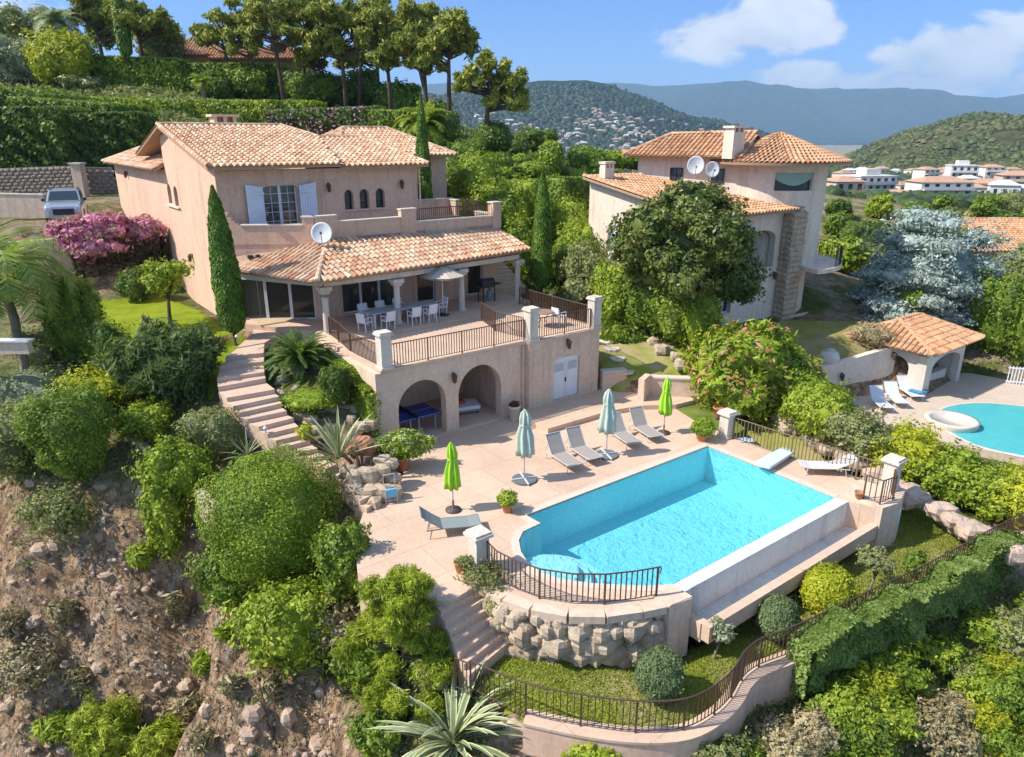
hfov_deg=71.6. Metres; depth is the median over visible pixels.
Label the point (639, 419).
sun lounger
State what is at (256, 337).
path
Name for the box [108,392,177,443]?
shrub
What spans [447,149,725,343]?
undergrowth
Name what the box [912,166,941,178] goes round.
house
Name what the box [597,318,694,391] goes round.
back lawn
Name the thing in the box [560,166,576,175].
topiary
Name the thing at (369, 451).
rock pile
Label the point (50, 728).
shrub
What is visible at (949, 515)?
rock pile
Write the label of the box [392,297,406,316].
garden chair
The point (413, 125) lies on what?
palm tree
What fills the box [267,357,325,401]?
rock pile
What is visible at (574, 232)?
shrub
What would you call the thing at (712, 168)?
satellite dish
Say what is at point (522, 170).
topiary
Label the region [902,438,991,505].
hedge shrub
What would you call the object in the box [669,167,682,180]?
window
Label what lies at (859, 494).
potted plant
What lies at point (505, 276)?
garden steps
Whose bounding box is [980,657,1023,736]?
scrub bush
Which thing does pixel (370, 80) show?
shrub
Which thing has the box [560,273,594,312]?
shrub
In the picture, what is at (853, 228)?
broad tree
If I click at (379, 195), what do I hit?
window
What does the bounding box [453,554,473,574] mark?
potted plant
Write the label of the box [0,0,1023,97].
sky
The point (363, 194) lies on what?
window
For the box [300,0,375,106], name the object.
pine tree
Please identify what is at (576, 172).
topiary
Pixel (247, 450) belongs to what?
flax plant
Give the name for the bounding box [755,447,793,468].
diving platform
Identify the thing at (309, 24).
pine tree
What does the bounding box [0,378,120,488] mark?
round shrub
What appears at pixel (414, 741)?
undergrowth
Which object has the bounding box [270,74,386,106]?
hedge
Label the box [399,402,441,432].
ping pong table
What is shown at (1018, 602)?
scrub bush
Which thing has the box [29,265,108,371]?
hedge column
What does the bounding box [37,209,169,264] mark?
bougainvillea
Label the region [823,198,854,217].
broad tree
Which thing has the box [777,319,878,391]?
neighbour lawn
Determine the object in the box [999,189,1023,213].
broad tree
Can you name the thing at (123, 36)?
cypress tree
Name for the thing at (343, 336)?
railing
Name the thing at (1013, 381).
fence
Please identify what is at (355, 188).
villa
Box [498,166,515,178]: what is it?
topiary
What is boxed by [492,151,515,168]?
topiary
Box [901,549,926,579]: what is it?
shrub
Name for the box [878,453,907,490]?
stone pillar
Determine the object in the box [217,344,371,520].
garden steps
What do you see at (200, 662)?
dry tuft
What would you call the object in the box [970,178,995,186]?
house
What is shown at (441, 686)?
shrub
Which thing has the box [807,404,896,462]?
hedge shrub
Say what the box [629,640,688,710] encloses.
ball shrub
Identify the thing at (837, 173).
village house
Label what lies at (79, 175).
gate pillar
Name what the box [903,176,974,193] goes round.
house
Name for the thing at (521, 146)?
topiary
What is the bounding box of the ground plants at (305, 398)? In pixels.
[278,385,339,415]
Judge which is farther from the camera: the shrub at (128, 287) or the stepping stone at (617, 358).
the shrub at (128, 287)
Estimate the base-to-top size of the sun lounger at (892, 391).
0.933 m
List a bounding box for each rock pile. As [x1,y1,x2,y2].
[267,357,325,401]
[292,403,377,435]
[339,454,403,509]
[346,435,375,455]
[505,718,522,738]
[631,328,700,384]
[771,412,1023,564]
[936,518,1023,569]
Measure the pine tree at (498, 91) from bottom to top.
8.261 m
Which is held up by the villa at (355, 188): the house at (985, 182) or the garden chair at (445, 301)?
the garden chair at (445, 301)
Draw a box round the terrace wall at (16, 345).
[0,338,34,353]
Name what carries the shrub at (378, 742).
on the ground at (824, 298)
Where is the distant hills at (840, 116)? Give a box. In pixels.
[419,80,1023,143]
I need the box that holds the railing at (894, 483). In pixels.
[862,469,897,504]
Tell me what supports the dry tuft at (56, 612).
on the ground at (824, 298)
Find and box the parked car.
[41,186,88,221]
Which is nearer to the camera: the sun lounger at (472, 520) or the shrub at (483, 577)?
the shrub at (483, 577)
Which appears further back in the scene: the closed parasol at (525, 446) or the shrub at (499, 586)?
the closed parasol at (525, 446)
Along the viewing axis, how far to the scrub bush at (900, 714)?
19.13 m
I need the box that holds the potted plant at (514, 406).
[508,400,520,421]
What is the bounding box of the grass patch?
[677,403,745,439]
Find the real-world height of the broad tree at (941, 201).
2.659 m
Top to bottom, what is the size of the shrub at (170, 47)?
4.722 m
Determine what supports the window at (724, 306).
in the villa at (784, 175)
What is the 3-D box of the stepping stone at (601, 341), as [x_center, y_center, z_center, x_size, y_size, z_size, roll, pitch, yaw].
[4.964,-1.942,37.124,0.827,0.130,0.815,7,20,20]
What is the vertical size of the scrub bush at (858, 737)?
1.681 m
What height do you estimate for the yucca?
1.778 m
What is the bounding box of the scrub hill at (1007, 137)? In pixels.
[842,114,1023,168]
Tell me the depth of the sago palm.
29.39 m
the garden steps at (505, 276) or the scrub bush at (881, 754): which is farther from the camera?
the garden steps at (505, 276)
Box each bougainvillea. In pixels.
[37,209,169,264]
[70,230,166,280]
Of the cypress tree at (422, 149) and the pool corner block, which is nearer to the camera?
the pool corner block
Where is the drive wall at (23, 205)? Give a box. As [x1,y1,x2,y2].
[0,193,46,217]
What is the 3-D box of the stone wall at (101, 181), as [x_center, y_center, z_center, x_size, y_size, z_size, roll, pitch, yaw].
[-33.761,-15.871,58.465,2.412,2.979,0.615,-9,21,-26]
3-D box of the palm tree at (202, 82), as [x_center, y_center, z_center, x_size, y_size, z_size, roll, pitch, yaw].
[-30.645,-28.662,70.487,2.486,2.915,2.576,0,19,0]
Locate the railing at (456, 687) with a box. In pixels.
[454,657,471,697]
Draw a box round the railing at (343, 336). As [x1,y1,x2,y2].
[328,316,376,363]
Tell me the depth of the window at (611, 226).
42.73 m
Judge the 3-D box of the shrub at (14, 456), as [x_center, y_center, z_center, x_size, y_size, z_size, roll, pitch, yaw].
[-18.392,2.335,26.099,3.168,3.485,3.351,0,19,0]
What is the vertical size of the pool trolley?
1.012 m
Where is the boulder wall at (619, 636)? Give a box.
[479,582,691,669]
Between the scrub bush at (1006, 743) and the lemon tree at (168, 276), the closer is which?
the scrub bush at (1006, 743)
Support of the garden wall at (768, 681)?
on the ground at (824, 298)
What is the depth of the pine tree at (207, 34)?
78.83 m
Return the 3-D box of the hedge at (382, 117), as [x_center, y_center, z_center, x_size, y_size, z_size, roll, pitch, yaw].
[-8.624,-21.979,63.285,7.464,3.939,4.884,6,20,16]
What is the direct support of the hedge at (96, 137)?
on the ground at (824, 298)
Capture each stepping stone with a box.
[599,339,613,344]
[604,346,619,351]
[609,356,625,361]
[623,370,633,374]
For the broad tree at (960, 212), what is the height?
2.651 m
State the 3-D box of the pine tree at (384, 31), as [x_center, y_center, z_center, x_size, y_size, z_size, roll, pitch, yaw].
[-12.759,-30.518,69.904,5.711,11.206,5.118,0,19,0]
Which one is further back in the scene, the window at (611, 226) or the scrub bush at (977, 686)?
the window at (611, 226)
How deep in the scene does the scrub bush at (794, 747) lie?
17.54 m
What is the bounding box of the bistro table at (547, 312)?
[538,309,553,327]
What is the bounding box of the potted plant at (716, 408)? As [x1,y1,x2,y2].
[713,405,724,418]
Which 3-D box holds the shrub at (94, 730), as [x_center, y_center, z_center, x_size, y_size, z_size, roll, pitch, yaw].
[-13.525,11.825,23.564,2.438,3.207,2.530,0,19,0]
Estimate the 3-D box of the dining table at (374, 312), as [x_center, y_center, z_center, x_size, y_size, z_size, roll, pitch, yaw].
[-5.310,-3.094,34.155,3.660,0.740,1.001,-15,24,-37]
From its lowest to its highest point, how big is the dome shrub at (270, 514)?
6.248 m
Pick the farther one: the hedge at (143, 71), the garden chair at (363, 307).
the hedge at (143, 71)
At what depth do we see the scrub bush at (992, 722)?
20.07 m
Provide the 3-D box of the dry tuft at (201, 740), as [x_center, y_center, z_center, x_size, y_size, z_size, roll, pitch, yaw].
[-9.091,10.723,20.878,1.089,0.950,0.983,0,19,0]
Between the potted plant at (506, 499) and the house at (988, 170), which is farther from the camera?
the house at (988, 170)
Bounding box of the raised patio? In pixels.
[519,389,699,432]
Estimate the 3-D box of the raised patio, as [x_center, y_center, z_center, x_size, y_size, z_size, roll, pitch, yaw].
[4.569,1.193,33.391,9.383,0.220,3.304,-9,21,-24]
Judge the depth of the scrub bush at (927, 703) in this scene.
19.32 m
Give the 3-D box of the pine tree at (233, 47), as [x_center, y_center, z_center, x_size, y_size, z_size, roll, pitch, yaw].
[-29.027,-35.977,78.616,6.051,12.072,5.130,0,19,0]
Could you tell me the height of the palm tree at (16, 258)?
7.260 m
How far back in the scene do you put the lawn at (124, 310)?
36.85 m
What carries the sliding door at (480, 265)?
in the villa at (355, 188)
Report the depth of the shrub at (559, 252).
42.81 m
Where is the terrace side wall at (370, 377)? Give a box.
[316,341,384,436]
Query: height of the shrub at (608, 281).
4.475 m
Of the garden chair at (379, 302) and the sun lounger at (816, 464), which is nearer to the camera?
the sun lounger at (816, 464)
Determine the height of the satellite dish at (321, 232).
1.243 m
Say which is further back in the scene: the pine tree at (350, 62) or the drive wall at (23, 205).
the pine tree at (350, 62)
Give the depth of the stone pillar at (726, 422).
29.61 m
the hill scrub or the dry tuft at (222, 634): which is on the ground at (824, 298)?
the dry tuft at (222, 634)
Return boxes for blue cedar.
[843,204,1023,326]
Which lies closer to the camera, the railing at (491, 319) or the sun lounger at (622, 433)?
the sun lounger at (622, 433)
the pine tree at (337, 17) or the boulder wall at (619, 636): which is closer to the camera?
the boulder wall at (619, 636)
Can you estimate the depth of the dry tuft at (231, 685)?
20.84 m
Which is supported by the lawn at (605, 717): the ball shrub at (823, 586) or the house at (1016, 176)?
the ball shrub at (823, 586)
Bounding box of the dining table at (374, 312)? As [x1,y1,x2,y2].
[362,300,438,328]
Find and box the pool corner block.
[843,474,905,551]
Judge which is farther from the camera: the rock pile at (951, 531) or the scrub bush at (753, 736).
the rock pile at (951, 531)
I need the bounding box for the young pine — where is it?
[328,562,458,724]
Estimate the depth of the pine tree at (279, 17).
72.05 m
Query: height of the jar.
1.060 m
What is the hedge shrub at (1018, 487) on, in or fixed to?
on the ground at (824, 298)
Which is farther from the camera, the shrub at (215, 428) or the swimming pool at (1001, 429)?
the swimming pool at (1001, 429)
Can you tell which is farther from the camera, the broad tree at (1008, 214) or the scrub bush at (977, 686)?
the broad tree at (1008, 214)
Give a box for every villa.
[101,114,531,342]
[582,126,851,325]
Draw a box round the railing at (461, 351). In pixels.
[392,319,524,365]
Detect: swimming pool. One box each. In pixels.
[511,444,877,656]
[938,402,1023,457]
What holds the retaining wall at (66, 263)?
on the ground at (824, 298)
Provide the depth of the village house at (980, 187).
225.76 m
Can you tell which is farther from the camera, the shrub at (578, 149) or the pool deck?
the shrub at (578, 149)
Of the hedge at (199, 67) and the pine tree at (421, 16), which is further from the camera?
the hedge at (199, 67)
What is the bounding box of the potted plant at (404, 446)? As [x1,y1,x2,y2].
[376,428,436,471]
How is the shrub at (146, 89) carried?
on the ground at (824, 298)
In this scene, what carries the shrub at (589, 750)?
on the ground at (824, 298)
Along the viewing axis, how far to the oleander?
31.38 m
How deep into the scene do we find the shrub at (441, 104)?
66.66 m
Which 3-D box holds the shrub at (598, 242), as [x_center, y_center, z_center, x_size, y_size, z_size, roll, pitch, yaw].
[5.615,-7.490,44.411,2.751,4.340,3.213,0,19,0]
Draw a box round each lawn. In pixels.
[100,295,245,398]
[472,507,990,725]
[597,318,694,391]
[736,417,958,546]
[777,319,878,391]
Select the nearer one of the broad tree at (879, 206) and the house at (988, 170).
the broad tree at (879, 206)
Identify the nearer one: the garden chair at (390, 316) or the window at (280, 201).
the garden chair at (390, 316)
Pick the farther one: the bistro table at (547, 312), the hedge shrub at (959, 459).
the bistro table at (547, 312)
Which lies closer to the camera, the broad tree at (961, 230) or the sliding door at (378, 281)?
the sliding door at (378, 281)
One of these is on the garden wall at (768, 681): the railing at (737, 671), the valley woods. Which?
the railing at (737, 671)
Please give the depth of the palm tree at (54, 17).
78.62 m
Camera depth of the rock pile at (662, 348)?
35.86 m
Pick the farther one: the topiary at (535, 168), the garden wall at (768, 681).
the topiary at (535, 168)
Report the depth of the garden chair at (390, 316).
32.55 m
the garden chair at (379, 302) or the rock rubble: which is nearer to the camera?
the rock rubble
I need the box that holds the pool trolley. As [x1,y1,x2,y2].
[382,473,397,504]
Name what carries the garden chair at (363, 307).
on the villa at (355, 188)
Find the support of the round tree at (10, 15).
on the ground at (824, 298)
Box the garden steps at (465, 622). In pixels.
[437,590,509,698]
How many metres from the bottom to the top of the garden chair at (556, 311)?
0.895 m
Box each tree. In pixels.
[0,0,54,45]
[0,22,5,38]
[0,32,40,84]
[0,230,77,372]
[11,23,100,86]
[31,3,88,39]
[65,0,134,54]
[97,0,180,56]
[112,0,132,62]
[133,255,194,323]
[187,5,251,62]
[188,74,215,99]
[207,184,245,345]
[219,0,269,71]
[235,0,309,99]
[288,40,335,106]
[292,0,346,79]
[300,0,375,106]
[330,0,423,79]
[343,0,405,105]
[349,4,402,109]
[376,21,450,104]
[393,107,455,145]
[396,0,445,93]
[414,5,482,110]
[415,93,432,279]
[450,45,531,125]
[530,170,552,297]
[566,150,607,173]
[587,164,622,174]
[603,177,772,341]
[706,613,736,658]
[817,232,878,273]
[821,210,855,235]
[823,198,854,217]
[836,216,885,245]
[855,543,897,594]
[863,192,899,218]
[863,243,887,266]
[867,219,891,234]
[896,205,930,224]
[900,200,931,212]
[931,194,958,209]
[940,205,972,217]
[949,220,980,238]
[966,191,1008,216]
[992,247,1023,283]
[993,207,1023,216]
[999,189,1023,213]
[1012,242,1023,253]
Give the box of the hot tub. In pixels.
[924,410,980,432]
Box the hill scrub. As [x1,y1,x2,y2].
[833,110,1023,172]
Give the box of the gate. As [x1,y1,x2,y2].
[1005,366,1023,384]
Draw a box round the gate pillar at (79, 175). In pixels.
[67,162,89,196]
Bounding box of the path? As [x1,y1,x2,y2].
[238,329,281,348]
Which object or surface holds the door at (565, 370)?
in the terrace building
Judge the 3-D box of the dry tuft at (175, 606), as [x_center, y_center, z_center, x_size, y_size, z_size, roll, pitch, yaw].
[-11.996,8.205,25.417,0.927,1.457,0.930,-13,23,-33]
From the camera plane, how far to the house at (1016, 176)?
247.57 m
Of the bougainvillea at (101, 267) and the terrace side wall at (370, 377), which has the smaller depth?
the terrace side wall at (370, 377)
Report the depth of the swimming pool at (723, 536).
24.59 m
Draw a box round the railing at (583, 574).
[486,541,661,604]
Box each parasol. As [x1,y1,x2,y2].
[419,265,463,315]
[444,442,460,513]
[511,409,537,485]
[596,389,618,459]
[658,377,672,435]
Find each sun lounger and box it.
[419,506,480,538]
[545,431,584,472]
[565,425,603,465]
[614,412,642,449]
[628,406,663,441]
[797,452,857,476]
[868,385,894,410]
[883,381,909,407]
[897,375,925,400]
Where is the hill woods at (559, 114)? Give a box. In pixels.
[422,82,766,156]
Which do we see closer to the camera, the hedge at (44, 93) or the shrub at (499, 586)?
the shrub at (499, 586)
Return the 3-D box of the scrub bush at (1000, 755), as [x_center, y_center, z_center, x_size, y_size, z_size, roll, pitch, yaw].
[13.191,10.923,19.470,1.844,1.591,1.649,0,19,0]
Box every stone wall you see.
[0,166,73,193]
[85,167,118,194]
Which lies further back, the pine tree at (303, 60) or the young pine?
the pine tree at (303, 60)
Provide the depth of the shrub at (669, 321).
35.83 m
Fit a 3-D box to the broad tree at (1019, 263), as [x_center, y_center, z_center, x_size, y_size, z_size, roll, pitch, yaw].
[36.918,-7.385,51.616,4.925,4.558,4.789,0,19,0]
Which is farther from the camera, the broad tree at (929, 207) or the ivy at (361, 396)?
the broad tree at (929, 207)
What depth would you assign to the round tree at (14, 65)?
76.85 m
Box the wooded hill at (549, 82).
[423,80,770,150]
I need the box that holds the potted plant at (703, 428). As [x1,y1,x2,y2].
[689,416,717,441]
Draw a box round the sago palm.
[257,326,337,382]
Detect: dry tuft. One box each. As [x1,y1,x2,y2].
[0,604,27,640]
[43,596,82,626]
[55,663,92,697]
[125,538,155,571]
[160,588,187,621]
[167,691,200,722]
[186,648,210,677]
[186,723,219,756]
[211,621,233,643]
[214,669,245,698]
[257,671,285,703]
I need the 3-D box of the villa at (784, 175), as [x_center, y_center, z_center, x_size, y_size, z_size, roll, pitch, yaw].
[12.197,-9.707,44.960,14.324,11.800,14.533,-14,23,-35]
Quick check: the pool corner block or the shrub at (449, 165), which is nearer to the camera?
the pool corner block
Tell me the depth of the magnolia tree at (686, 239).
34.00 m
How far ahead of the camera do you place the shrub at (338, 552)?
21.27 m
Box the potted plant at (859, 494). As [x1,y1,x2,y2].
[854,489,864,498]
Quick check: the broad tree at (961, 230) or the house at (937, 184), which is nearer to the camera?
the broad tree at (961, 230)
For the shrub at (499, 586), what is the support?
on the boulder wall at (619, 636)
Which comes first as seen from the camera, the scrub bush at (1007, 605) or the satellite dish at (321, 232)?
the scrub bush at (1007, 605)
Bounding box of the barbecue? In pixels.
[471,277,501,302]
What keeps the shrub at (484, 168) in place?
on the ground at (824, 298)
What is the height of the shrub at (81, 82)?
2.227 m
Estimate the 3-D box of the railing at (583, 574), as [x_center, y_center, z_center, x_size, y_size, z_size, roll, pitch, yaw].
[1.544,5.502,19.618,5.013,0.999,1.039,5,19,14]
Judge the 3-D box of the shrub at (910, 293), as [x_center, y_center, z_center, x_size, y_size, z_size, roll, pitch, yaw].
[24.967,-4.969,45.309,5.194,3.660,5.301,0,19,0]
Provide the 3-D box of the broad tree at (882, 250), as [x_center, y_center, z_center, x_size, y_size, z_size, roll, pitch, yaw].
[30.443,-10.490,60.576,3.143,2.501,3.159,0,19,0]
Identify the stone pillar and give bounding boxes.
[463,524,493,572]
[717,408,738,440]
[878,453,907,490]
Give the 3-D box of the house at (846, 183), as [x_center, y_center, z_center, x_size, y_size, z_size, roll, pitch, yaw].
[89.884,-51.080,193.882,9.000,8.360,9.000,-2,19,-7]
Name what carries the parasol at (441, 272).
on the villa at (355, 188)
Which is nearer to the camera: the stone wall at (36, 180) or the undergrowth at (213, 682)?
the undergrowth at (213, 682)
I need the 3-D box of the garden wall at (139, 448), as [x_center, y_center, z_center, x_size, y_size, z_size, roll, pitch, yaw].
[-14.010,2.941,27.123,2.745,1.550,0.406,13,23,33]
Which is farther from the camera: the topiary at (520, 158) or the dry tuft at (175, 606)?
the topiary at (520, 158)
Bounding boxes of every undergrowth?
[0,79,474,175]
[0,370,504,756]
[0,479,360,756]
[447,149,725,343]
[724,572,1023,756]
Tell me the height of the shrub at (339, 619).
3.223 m
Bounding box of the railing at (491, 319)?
[481,302,523,336]
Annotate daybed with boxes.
[459,398,480,412]
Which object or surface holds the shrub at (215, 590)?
on the ground at (824, 298)
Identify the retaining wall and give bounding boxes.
[4,238,99,285]
[600,367,705,400]
[820,347,896,384]
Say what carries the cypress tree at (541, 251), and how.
on the ground at (824, 298)
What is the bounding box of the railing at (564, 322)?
[538,308,590,337]
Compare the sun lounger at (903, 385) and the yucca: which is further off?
the sun lounger at (903, 385)
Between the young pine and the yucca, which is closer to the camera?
the young pine
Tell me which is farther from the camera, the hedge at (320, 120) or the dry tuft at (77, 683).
the hedge at (320, 120)
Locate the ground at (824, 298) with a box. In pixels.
[0,80,1023,756]
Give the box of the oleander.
[668,314,825,431]
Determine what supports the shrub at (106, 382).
on the ground at (824, 298)
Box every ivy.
[311,344,382,438]
[785,526,1023,698]
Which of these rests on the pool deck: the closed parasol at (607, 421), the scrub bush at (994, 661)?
the closed parasol at (607, 421)
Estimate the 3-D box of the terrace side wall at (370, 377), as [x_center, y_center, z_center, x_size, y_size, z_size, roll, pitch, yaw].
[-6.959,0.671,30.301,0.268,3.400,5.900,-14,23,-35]
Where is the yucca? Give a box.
[297,404,392,475]
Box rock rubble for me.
[0,476,354,756]
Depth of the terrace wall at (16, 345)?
27.97 m
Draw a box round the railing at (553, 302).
[519,287,587,322]
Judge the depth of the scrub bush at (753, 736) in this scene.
18.21 m
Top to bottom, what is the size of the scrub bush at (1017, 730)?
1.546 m
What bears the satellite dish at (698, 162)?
on the villa at (784, 175)
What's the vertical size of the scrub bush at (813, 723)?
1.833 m
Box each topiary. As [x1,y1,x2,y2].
[465,136,494,155]
[470,115,515,152]
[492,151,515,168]
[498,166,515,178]
[507,139,529,153]
[512,152,534,164]
[514,166,527,176]
[517,158,554,178]
[535,137,564,175]
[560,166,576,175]
[566,168,588,176]
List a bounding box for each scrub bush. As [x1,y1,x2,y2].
[691,726,752,756]
[723,734,768,756]
[743,720,791,756]
[752,709,796,738]
[762,722,831,756]
[784,698,848,756]
[797,688,845,725]
[809,673,891,751]
[819,738,872,756]
[832,694,899,756]
[842,655,906,702]
[859,684,928,753]
[861,739,897,756]
[869,638,941,700]
[904,681,980,756]
[907,630,971,676]
[920,700,990,756]
[937,688,980,726]
[941,652,1023,713]
[946,646,993,688]
[949,732,996,756]
[954,606,1016,655]
[954,687,1018,745]
[975,648,1023,680]
[977,594,1023,670]
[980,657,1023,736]
[980,719,1023,756]
[988,743,1020,756]
[997,707,1023,746]
[999,599,1021,622]
[1009,590,1023,617]
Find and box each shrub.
[0,84,24,106]
[0,321,65,374]
[0,359,84,406]
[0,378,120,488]
[0,392,46,484]
[0,474,111,552]
[0,629,70,703]
[28,704,74,747]
[39,354,137,416]
[51,73,106,91]
[56,686,144,756]
[76,312,131,374]
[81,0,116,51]
[90,313,227,407]
[106,84,161,92]
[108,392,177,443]
[113,263,153,303]
[121,427,222,516]
[121,709,186,756]
[130,461,191,565]
[131,26,188,57]
[170,394,251,464]
[174,428,353,594]
[180,541,270,616]
[188,67,238,99]
[205,571,340,683]
[216,64,272,99]
[276,68,311,99]
[284,67,347,106]
[290,561,325,595]
[294,423,313,440]
[300,589,359,663]
[307,513,378,612]
[315,360,353,409]
[321,632,401,702]
[338,65,381,106]
[341,689,413,756]
[376,77,423,109]
[408,654,452,698]
[415,97,456,110]
[444,138,481,164]
[446,149,463,197]
[447,145,506,203]
[450,553,510,600]
[460,176,533,231]
[482,577,523,627]
[496,169,552,228]
[503,208,533,282]
[512,125,559,152]
[548,237,573,287]
[551,190,588,242]
[552,215,596,254]
[557,227,610,301]
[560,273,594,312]
[560,741,622,756]
[566,145,609,160]
[584,229,610,252]
[586,256,635,324]
[603,149,634,169]
[620,157,637,171]
[620,272,662,339]
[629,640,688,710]
[642,279,692,347]
[674,286,727,352]
[750,589,803,646]
[771,373,858,440]
[776,354,830,396]
[799,558,860,617]
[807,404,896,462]
[847,319,899,348]
[857,407,949,489]
[863,287,932,313]
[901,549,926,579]
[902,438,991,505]
[932,453,1023,524]
[963,264,1023,354]
[974,462,1023,528]
[991,281,1023,367]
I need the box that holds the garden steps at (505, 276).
[497,256,525,294]
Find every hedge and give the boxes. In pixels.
[0,83,81,102]
[0,105,93,167]
[5,96,154,112]
[63,110,159,173]
[66,95,198,103]
[88,54,197,92]
[128,98,327,122]
[179,61,290,99]
[260,105,386,134]
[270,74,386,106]
[367,109,461,146]
[545,175,589,218]
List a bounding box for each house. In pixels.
[175,38,315,74]
[826,176,867,190]
[832,170,854,176]
[840,168,898,190]
[843,312,984,397]
[874,166,889,171]
[889,189,907,191]
[895,181,904,189]
[903,168,913,172]
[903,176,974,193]
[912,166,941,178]
[944,160,980,176]
[958,175,981,179]
[960,217,1023,258]
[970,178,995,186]
[974,184,987,192]
[978,164,1006,178]
[986,180,1022,194]
[994,170,1023,183]
[1006,167,1023,170]
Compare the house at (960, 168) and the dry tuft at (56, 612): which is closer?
the dry tuft at (56, 612)
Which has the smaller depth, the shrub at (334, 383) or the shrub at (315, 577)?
the shrub at (315, 577)
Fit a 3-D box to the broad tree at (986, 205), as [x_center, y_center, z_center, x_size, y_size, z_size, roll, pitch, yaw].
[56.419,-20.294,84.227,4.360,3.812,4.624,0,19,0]
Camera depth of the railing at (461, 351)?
29.55 m
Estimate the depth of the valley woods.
126.94 m
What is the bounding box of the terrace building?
[319,295,603,437]
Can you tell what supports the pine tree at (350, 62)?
on the ground at (824, 298)
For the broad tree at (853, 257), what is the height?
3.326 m
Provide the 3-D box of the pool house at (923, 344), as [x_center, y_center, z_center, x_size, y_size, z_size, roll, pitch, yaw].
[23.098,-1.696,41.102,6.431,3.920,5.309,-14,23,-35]
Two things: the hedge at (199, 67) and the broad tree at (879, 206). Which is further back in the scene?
the hedge at (199, 67)
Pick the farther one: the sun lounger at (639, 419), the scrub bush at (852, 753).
the sun lounger at (639, 419)
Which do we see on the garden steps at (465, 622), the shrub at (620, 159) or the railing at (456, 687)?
the railing at (456, 687)
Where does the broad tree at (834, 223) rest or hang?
on the ground at (824, 298)
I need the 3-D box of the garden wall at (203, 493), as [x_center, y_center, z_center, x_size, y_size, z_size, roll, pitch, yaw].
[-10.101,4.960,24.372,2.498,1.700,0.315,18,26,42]
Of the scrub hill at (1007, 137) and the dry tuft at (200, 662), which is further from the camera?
the scrub hill at (1007, 137)
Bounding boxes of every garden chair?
[355,313,372,332]
[357,303,371,322]
[374,300,386,320]
[380,311,395,328]
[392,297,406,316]
[407,307,421,325]
[423,304,437,322]
[434,296,447,316]
[551,307,566,326]
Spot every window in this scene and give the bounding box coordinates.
[263,184,298,223]
[344,190,351,208]
[360,189,367,207]
[376,188,382,206]
[609,226,616,251]
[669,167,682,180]
[710,169,724,182]
[720,298,727,312]
[774,179,810,190]
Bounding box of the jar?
[818,348,839,363]
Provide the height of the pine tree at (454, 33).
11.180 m
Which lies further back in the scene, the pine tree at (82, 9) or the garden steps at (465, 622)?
the pine tree at (82, 9)
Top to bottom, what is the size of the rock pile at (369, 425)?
0.771 m
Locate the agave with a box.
[367,655,522,756]
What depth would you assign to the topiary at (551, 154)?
59.78 m
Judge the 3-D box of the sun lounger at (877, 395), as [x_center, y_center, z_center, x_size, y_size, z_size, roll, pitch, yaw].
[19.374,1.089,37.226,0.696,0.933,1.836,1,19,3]
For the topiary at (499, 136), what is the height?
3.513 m
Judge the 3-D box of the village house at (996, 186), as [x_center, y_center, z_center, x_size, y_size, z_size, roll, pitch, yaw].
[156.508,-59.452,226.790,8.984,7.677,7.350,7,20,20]
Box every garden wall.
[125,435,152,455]
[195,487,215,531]
[522,528,1023,756]
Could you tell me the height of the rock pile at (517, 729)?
0.602 m
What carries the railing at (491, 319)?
on the terrace building
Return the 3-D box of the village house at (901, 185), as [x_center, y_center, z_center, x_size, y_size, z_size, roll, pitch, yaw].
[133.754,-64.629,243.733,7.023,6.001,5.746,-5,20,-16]
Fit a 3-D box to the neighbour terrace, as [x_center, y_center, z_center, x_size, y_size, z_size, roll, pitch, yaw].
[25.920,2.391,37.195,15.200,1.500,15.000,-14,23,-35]
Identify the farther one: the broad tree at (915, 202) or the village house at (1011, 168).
the village house at (1011, 168)
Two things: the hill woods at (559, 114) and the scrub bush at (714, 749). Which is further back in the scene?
the hill woods at (559, 114)
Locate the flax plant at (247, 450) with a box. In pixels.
[224,428,269,459]
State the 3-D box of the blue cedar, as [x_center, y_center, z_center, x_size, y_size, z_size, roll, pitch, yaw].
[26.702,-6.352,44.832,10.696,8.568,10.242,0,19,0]
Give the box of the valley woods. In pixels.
[616,165,1023,209]
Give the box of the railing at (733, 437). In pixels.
[732,417,883,484]
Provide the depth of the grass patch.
32.35 m
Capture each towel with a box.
[738,437,754,441]
[908,388,928,393]
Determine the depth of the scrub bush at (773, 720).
18.76 m
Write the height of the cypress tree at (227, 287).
7.147 m
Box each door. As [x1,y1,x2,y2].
[241,281,315,319]
[344,280,391,313]
[468,265,481,294]
[553,355,577,399]
[892,508,901,542]
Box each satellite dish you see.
[311,222,331,243]
[687,156,704,178]
[706,161,719,180]
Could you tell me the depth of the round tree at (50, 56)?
75.94 m
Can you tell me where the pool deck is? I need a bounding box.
[356,409,875,661]
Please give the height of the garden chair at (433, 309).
0.895 m
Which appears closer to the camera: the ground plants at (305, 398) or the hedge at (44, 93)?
the ground plants at (305, 398)
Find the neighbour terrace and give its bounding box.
[849,373,1023,464]
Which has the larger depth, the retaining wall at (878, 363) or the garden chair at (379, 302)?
the retaining wall at (878, 363)
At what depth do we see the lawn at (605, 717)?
18.88 m
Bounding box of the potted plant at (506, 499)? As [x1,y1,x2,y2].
[496,488,518,513]
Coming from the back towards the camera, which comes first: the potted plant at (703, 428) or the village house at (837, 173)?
the village house at (837, 173)
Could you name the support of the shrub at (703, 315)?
on the ground at (824, 298)
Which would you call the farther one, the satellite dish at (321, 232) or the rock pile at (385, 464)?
the satellite dish at (321, 232)
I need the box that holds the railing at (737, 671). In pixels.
[469,512,1023,732]

